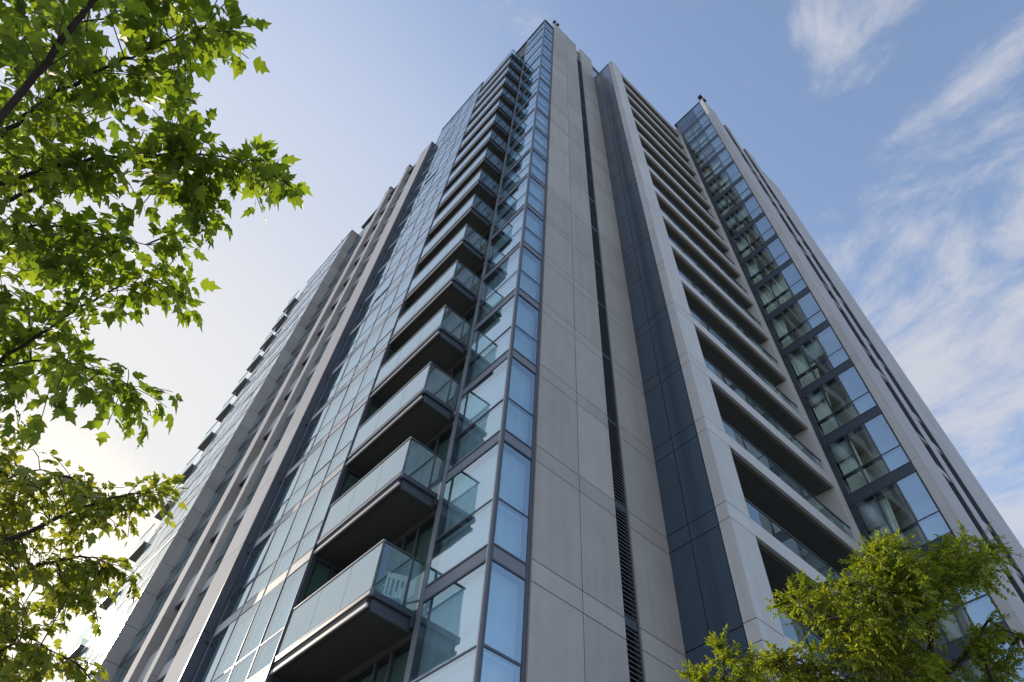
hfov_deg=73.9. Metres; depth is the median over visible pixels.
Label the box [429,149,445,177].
window
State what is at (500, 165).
balcony door
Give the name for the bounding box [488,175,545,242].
corner window
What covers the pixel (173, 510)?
window
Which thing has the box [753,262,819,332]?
window
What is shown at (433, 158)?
window
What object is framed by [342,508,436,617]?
balcony door
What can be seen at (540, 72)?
corner window
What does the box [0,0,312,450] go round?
broadleaf tree
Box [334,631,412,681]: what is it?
balcony door
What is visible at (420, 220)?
window
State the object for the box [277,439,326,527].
window
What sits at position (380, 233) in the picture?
slot window
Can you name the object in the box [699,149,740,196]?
window
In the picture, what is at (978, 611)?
window
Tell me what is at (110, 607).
window
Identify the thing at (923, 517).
window
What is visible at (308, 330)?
slot window
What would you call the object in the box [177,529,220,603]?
slot window
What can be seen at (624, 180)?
tinted window
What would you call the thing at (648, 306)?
tinted window
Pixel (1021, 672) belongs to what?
window
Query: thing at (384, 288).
window
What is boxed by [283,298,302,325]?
window
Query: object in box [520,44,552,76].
corner window
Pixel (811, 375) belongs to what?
window
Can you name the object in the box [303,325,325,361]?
slot window
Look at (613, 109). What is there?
tinted window
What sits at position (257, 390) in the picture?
window
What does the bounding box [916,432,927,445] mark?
slot window
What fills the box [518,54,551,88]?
corner window
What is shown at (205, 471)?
window
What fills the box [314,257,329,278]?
window
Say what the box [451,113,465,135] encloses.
window
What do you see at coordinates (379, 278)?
window
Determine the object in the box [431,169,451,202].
window
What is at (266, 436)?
slot window
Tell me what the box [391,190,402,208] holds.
slot window
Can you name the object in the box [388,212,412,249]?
window
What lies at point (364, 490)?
return window
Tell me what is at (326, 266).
window
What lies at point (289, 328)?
window
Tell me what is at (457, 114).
window
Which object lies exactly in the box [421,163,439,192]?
window
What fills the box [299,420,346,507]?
window
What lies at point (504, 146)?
balcony door
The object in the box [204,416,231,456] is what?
window
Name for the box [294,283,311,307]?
window
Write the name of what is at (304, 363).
slot window
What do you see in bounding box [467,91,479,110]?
window
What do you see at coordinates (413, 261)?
window
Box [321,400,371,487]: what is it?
window
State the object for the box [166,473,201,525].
window
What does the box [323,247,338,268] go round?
window
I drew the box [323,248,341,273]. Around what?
window
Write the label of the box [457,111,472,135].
window
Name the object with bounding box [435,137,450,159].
window
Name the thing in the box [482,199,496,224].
balcony door
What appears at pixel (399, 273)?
window
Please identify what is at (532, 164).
corner window
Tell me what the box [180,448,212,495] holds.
window
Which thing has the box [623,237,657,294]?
tinted window
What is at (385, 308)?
window
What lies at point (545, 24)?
corner window
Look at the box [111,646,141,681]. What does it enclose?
slot window
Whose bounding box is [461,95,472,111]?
window
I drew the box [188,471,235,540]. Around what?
slot window
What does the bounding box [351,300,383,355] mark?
window
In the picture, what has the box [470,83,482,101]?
window
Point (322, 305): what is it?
slot window
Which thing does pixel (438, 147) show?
window
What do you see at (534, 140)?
corner window
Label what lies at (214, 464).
window
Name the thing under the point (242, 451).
slot window
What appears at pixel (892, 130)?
sky
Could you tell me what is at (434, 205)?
window
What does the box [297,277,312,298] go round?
window
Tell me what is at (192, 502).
window
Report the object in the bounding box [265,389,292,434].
slot window
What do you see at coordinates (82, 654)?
window
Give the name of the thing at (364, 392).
window
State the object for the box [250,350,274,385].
window
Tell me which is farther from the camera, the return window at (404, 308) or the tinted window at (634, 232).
the tinted window at (634, 232)
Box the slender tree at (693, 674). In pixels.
[674,623,770,681]
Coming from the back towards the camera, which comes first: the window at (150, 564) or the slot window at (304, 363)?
the slot window at (304, 363)
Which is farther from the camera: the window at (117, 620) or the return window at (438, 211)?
the return window at (438, 211)
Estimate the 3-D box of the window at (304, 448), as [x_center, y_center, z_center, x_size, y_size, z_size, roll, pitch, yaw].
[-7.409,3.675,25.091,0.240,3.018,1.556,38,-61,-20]
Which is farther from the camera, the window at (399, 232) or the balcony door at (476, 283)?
the window at (399, 232)
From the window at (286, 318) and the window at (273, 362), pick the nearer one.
the window at (273, 362)
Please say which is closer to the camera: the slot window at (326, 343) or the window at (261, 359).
the slot window at (326, 343)
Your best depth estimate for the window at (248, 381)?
47.01 m
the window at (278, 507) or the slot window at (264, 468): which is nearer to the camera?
the window at (278, 507)
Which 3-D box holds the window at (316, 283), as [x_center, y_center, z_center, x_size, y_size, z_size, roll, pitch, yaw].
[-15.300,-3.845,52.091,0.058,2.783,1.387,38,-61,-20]
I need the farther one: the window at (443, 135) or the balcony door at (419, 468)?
the window at (443, 135)
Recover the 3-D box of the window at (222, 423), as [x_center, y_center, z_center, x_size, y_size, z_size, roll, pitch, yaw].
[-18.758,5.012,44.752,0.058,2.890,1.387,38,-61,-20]
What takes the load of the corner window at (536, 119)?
in the apartment tower
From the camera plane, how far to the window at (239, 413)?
40.39 m
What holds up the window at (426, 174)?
in the apartment tower
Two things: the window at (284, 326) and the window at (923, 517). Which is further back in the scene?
the window at (284, 326)
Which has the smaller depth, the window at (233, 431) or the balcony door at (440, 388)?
the balcony door at (440, 388)
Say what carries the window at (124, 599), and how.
in the apartment tower
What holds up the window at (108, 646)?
in the apartment tower
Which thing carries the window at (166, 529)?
in the apartment tower
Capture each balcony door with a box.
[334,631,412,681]
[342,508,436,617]
[377,420,453,499]
[427,354,466,413]
[448,302,476,349]
[462,261,484,297]
[474,227,490,256]
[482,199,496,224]
[490,175,500,194]
[495,155,504,172]
[500,137,508,152]
[506,121,511,132]
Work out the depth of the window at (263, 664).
15.74 m
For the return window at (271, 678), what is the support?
in the apartment tower
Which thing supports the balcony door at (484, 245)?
in the apartment tower
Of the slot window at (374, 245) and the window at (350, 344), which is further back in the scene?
the slot window at (374, 245)
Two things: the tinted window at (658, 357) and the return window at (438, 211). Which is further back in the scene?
the return window at (438, 211)
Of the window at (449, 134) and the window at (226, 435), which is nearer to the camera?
the window at (226, 435)
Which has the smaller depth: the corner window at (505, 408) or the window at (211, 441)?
the corner window at (505, 408)
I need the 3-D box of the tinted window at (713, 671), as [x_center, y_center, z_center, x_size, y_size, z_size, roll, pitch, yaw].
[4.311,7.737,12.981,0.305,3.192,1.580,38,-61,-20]
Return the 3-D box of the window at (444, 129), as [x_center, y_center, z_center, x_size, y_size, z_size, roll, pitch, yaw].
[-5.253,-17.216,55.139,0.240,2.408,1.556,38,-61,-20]
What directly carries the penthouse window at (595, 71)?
in the apartment tower
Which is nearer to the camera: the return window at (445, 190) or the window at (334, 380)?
the window at (334, 380)
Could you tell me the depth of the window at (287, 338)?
44.42 m
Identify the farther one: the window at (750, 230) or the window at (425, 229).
the window at (750, 230)
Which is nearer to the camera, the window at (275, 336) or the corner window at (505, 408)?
the corner window at (505, 408)
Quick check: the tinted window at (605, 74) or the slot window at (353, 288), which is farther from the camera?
the tinted window at (605, 74)
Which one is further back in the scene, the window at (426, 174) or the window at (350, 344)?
the window at (426, 174)
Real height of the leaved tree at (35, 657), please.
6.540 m
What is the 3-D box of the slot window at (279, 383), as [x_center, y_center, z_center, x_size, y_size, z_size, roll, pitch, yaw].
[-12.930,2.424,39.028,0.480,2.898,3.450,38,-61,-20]
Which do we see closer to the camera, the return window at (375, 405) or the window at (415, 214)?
the return window at (375, 405)
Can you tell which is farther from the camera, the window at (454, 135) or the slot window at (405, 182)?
the slot window at (405, 182)
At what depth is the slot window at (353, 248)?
53.16 m
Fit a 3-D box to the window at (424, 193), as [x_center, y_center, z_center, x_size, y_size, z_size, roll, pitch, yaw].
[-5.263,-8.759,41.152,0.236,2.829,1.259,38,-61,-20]
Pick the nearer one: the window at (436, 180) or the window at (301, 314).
the window at (436, 180)
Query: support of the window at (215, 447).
in the apartment tower
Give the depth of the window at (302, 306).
49.75 m
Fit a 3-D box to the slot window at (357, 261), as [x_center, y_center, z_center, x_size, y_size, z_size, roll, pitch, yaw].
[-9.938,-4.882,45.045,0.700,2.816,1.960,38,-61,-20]
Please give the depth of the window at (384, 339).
25.66 m
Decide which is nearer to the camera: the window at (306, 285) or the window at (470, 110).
the window at (470, 110)
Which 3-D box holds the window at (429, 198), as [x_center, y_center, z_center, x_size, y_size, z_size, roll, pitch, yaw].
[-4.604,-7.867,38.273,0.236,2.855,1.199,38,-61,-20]
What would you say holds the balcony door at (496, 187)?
in the apartment tower
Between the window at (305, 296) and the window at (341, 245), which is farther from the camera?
the window at (341, 245)
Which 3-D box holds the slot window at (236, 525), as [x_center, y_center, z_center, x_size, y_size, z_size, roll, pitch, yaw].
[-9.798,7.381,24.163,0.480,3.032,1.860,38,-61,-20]
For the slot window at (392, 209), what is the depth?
48.05 m
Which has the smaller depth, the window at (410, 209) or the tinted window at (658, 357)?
the tinted window at (658, 357)
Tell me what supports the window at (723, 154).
in the apartment tower
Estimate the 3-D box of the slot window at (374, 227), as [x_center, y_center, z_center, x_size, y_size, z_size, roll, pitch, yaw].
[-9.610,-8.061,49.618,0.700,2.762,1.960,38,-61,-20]
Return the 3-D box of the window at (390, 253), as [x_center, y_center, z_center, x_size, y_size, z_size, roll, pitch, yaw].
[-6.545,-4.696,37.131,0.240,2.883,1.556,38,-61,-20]
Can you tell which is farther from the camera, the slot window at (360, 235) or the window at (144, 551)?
the slot window at (360, 235)
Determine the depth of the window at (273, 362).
42.10 m
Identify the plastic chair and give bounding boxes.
[381,572,407,604]
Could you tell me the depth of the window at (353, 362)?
26.75 m
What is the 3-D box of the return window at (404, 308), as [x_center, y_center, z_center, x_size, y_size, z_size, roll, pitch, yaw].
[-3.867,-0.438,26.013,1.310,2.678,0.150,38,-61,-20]
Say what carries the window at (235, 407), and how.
in the apartment tower
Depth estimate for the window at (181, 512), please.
33.09 m
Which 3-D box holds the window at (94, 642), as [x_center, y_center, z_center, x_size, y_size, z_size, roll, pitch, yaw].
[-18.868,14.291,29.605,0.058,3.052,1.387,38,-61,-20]
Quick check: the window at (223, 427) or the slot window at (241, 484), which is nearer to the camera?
the slot window at (241, 484)
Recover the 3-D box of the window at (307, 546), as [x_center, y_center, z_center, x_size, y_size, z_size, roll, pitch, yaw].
[-5.204,4.901,18.385,0.236,3.072,1.149,38,-61,-20]
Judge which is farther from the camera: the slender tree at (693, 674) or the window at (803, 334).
the window at (803, 334)
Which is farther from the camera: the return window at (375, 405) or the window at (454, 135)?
the window at (454, 135)
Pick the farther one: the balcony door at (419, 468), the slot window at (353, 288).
the slot window at (353, 288)
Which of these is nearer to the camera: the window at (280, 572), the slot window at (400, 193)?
the window at (280, 572)
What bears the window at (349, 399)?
in the apartment tower
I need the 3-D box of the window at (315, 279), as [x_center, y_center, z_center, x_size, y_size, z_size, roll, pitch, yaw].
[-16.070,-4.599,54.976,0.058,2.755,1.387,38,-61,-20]
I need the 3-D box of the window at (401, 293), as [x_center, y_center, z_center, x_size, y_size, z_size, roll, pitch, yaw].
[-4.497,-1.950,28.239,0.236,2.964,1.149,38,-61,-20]
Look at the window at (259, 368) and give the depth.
46.35 m
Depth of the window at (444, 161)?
42.80 m
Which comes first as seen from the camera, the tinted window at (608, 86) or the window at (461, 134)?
the window at (461, 134)
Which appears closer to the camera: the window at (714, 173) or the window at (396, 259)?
the window at (396, 259)
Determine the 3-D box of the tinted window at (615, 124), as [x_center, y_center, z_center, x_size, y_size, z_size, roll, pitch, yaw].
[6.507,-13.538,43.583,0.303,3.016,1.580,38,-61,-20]
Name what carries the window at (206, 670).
in the apartment tower
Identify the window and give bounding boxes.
[63,645,89,681]
[68,632,102,681]
[73,620,114,681]
[79,587,124,654]
[87,607,127,672]
[91,582,130,642]
[92,592,142,669]
[103,564,147,630]
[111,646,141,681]
[116,539,153,595]
[117,550,160,616]
[119,577,178,665]
[127,526,165,583]
[130,535,175,603]
[137,597,185,681]
[138,514,177,572]
[144,498,178,548]
[149,500,190,561]
[156,485,190,535]
[156,585,209,681]
[157,520,209,596]
[157,673,166,681]
[162,487,203,548]
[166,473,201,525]
[172,460,201,503]
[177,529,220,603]
[179,459,214,511]
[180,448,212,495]
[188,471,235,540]
[191,436,223,483]
[191,445,227,499]
[192,617,238,681]
[193,427,221,468]
[199,514,244,593]
[203,423,235,470]
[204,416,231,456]
[211,598,261,681]
[212,475,248,536]
[212,528,276,638]
[213,399,238,435]
[214,405,241,445]
[215,430,257,491]
[216,409,248,456]
[224,388,248,423]
[226,392,253,432]
[228,578,285,681]
[231,374,253,406]
[234,374,260,412]
[234,457,272,523]
[237,377,266,420]
[239,395,276,448]
[239,508,298,616]
[240,361,264,396]
[240,428,272,482]
[244,363,270,401]
[246,351,267,381]
[246,558,314,681]
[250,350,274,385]
[252,458,306,548]
[255,338,278,371]
[255,350,282,389]
[259,362,294,412]
[260,328,281,358]
[262,339,284,371]
[262,488,320,597]
[263,411,294,465]
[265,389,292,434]
[266,673,288,681]
[267,328,287,357]
[269,318,290,348]
[272,325,296,360]
[273,310,292,337]
[274,554,350,659]
[276,334,309,381]
[277,317,297,346]
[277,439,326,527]
[280,308,299,335]
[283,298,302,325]
[284,402,330,478]
[286,293,302,316]
[286,303,309,336]
[286,354,310,394]
[286,469,347,578]
[287,369,315,417]
[289,295,310,325]
[292,289,310,315]
[292,310,322,352]
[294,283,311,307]
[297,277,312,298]
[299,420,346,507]
[301,284,320,311]
[303,276,321,302]
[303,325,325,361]
[304,271,321,295]
[305,268,320,289]
[306,289,333,327]
[306,336,331,378]
[307,383,349,457]
[309,356,350,422]
[312,265,331,292]
[313,259,331,285]
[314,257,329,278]
[316,464,376,543]
[318,269,344,305]
[319,301,337,331]
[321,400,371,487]
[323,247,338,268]
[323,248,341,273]
[324,307,345,342]
[327,366,367,438]
[329,252,353,285]
[331,317,367,375]
[331,339,367,401]
[333,234,349,256]
[333,276,350,304]
[339,237,361,267]
[339,279,359,312]
[345,255,361,281]
[347,346,390,419]
[347,397,393,457]
[348,222,369,251]
[348,286,382,336]
[350,320,385,382]
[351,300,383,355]
[352,258,369,286]
[356,239,369,260]
[363,236,380,264]
[363,258,392,303]
[365,220,379,242]
[368,268,396,315]
[369,283,399,336]
[369,303,402,363]
[371,344,400,391]
[374,206,386,225]
[374,219,388,242]
[376,233,403,274]
[382,241,407,283]
[383,203,396,224]
[384,252,411,299]
[386,267,418,319]
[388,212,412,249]
[390,300,413,338]
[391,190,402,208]
[394,219,416,255]
[397,227,421,267]
[398,193,420,227]
[399,176,409,192]
[400,236,429,282]
[403,558,528,681]
[405,198,425,230]
[406,177,427,208]
[406,264,422,294]
[408,203,430,240]
[412,210,436,251]
[414,161,434,191]
[414,180,432,209]
[418,183,438,216]
[418,234,432,261]
[418,439,533,605]
[421,149,439,176]
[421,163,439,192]
[422,188,444,225]
[426,165,445,196]
[427,137,444,162]
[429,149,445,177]
[430,209,440,229]
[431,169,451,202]
[433,126,449,149]
[434,150,451,177]
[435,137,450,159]
[438,117,453,138]
[439,187,447,204]
[440,137,456,162]
[440,152,457,180]
[441,124,455,146]
[441,355,537,485]
[446,114,459,134]
[446,124,461,147]
[446,138,462,163]
[450,105,463,124]
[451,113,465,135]
[452,124,467,148]
[457,103,469,121]
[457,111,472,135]
[458,293,540,399]
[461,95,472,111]
[462,102,475,122]
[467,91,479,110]
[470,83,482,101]
[471,245,542,333]
[480,206,544,283]
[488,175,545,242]
[495,149,547,208]
[500,127,548,180]
[505,108,549,156]
[509,92,549,135]
[512,77,550,118]
[515,65,551,102]
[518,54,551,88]
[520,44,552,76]
[522,35,552,66]
[524,27,552,56]
[526,21,553,46]
[592,65,598,77]
[594,65,610,91]
[596,77,613,102]
[598,88,616,114]
[600,99,619,128]
[602,112,622,143]
[605,127,626,160]
[607,143,631,180]
[610,162,636,202]
[614,183,642,228]
[618,208,649,258]
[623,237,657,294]
[629,272,668,339]
[636,315,680,394]
[644,368,697,462]
[655,437,719,553]
[669,526,748,671]
[677,103,709,138]
[682,114,716,153]
[687,125,723,166]
[689,650,749,681]
[692,136,731,177]
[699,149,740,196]
[705,162,751,210]
[713,178,762,234]
[721,196,774,251]
[730,215,787,275]
[740,237,803,300]
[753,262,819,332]
[766,291,840,368]
[782,325,864,410]
[800,365,893,456]
[822,413,928,514]
[849,471,959,567]
[875,367,887,382]
[899,571,1023,681]
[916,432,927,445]
[931,441,941,455]
[936,464,950,483]
[955,637,1023,681]
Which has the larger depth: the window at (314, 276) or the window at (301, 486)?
the window at (314, 276)
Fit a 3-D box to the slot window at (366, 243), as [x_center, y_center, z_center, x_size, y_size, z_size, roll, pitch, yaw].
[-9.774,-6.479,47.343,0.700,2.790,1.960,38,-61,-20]
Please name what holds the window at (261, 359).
in the apartment tower
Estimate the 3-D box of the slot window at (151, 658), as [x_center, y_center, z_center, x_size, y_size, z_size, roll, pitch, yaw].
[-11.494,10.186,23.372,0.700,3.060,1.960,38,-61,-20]
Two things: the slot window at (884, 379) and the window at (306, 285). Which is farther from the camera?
the window at (306, 285)
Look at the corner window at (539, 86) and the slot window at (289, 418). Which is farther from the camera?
the corner window at (539, 86)
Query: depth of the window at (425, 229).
32.90 m
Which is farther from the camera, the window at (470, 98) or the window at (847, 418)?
the window at (470, 98)
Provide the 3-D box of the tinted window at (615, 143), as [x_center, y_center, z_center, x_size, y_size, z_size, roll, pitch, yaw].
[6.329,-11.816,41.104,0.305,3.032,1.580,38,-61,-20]
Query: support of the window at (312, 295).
in the apartment tower
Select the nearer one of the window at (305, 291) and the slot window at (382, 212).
the slot window at (382, 212)
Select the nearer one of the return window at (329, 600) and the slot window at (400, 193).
the return window at (329, 600)
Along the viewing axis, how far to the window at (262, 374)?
42.73 m
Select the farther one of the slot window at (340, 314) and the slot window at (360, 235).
the slot window at (360, 235)
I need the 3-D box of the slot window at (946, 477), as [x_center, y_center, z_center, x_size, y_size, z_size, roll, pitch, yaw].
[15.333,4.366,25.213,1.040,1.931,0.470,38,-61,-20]
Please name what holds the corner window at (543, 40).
in the apartment tower
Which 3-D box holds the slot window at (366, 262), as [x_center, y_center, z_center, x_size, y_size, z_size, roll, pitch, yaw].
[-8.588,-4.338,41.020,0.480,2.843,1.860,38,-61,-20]
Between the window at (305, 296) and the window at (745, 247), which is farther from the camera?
the window at (305, 296)
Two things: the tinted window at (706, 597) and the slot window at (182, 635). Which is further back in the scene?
the slot window at (182, 635)
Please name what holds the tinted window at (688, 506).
in the apartment tower
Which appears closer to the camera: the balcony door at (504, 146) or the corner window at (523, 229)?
the corner window at (523, 229)
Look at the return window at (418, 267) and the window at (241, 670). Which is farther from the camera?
the return window at (418, 267)
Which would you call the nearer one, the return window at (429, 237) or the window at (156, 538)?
the return window at (429, 237)
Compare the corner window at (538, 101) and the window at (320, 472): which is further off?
the corner window at (538, 101)
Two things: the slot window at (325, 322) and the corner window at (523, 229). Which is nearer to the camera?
the corner window at (523, 229)
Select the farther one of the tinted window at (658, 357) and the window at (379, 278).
the window at (379, 278)
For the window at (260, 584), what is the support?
in the apartment tower
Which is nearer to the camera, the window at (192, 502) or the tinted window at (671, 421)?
the tinted window at (671, 421)
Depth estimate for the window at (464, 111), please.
51.82 m
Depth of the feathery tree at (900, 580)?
6.61 m
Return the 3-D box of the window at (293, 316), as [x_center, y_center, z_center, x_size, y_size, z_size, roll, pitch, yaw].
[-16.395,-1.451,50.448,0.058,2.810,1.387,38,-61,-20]
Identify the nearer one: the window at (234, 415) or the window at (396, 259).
the window at (396, 259)
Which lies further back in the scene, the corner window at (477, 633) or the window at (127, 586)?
the window at (127, 586)
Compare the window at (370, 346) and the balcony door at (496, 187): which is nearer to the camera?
the window at (370, 346)
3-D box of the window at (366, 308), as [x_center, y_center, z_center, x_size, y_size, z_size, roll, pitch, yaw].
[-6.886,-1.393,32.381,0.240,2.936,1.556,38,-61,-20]
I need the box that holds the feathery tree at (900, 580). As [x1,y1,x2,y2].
[747,519,1023,681]
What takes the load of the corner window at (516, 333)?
in the apartment tower
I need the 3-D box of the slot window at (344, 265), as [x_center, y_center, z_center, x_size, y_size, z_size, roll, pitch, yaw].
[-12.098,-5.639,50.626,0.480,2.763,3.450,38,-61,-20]
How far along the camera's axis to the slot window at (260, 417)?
36.86 m
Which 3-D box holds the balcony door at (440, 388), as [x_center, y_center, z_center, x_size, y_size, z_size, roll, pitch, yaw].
[-2.521,2.257,20.456,0.280,2.732,3.560,38,-61,-20]
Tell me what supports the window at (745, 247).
in the apartment tower
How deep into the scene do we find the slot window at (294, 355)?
41.62 m
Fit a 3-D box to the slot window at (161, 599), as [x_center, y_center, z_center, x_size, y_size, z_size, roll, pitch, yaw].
[-13.802,10.872,26.877,0.480,3.032,3.450,38,-61,-20]
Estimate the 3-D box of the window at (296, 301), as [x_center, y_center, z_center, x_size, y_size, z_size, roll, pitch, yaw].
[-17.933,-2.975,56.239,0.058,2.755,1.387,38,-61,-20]
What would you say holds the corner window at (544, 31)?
in the apartment tower
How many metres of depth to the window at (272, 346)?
48.70 m
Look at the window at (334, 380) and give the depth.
27.43 m
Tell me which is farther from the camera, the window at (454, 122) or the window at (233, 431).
the window at (454, 122)
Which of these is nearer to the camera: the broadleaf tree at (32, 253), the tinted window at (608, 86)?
the broadleaf tree at (32, 253)
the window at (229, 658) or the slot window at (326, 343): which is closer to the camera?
the window at (229, 658)
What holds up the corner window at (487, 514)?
in the apartment tower
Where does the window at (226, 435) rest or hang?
in the apartment tower
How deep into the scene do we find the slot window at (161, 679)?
20.43 m
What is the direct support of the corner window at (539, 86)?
in the apartment tower
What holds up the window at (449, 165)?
in the apartment tower
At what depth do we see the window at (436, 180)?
40.50 m
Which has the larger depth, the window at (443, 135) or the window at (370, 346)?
the window at (443, 135)
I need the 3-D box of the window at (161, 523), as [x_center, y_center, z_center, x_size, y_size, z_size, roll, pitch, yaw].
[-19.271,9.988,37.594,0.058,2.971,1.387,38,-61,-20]
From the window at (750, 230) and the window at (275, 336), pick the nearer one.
the window at (750, 230)
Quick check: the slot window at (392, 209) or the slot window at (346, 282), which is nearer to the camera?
the slot window at (346, 282)
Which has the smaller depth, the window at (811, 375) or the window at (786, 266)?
the window at (811, 375)
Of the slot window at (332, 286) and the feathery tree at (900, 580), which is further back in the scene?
the slot window at (332, 286)
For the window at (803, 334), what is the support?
in the apartment tower
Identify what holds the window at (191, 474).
in the apartment tower
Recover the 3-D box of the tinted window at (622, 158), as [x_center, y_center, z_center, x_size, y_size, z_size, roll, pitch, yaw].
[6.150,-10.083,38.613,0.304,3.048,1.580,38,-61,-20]
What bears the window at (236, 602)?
in the apartment tower
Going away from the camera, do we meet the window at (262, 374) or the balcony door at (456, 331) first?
the balcony door at (456, 331)
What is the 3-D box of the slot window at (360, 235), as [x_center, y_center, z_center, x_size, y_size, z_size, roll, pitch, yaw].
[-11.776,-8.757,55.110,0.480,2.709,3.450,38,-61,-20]
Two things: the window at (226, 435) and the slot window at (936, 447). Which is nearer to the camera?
the slot window at (936, 447)
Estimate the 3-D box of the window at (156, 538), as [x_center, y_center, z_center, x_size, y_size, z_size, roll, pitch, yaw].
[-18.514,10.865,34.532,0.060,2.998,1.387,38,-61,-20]
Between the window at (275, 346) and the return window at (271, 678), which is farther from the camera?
the window at (275, 346)
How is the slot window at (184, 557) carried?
in the apartment tower
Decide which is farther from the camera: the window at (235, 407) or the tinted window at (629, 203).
the window at (235, 407)
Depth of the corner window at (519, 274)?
21.98 m
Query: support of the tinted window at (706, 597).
in the apartment tower
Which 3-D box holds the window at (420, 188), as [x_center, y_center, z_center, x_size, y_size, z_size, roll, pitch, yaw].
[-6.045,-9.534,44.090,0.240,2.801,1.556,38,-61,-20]
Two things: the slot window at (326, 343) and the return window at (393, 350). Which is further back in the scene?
the slot window at (326, 343)
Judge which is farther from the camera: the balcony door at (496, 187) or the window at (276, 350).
the window at (276, 350)
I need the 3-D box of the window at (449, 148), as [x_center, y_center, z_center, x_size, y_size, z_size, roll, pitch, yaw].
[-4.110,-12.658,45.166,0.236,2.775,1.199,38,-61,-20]
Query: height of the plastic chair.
0.900 m
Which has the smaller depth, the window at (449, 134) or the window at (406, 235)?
the window at (406, 235)
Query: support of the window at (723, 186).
in the apartment tower
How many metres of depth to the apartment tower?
22.36 m
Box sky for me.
[0,0,1023,681]
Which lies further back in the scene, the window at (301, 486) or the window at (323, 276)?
the window at (323, 276)
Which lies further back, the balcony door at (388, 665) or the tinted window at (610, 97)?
the tinted window at (610, 97)
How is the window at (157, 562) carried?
in the apartment tower
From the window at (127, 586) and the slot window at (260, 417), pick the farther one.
the slot window at (260, 417)
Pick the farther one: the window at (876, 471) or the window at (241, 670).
the window at (876, 471)
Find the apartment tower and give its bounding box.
[63,19,1023,681]
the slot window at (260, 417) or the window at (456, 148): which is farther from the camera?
the window at (456, 148)
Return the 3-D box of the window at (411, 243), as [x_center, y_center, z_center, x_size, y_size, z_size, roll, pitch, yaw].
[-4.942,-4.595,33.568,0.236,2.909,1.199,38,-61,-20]
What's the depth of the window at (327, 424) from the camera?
24.31 m
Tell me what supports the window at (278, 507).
in the apartment tower
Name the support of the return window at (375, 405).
in the apartment tower
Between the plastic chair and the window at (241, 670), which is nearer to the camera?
the plastic chair
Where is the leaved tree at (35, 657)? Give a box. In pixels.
[0,414,187,681]
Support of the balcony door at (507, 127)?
in the apartment tower
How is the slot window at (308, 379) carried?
in the apartment tower
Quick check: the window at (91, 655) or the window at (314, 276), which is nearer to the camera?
the window at (91, 655)
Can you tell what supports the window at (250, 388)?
in the apartment tower
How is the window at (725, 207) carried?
in the apartment tower

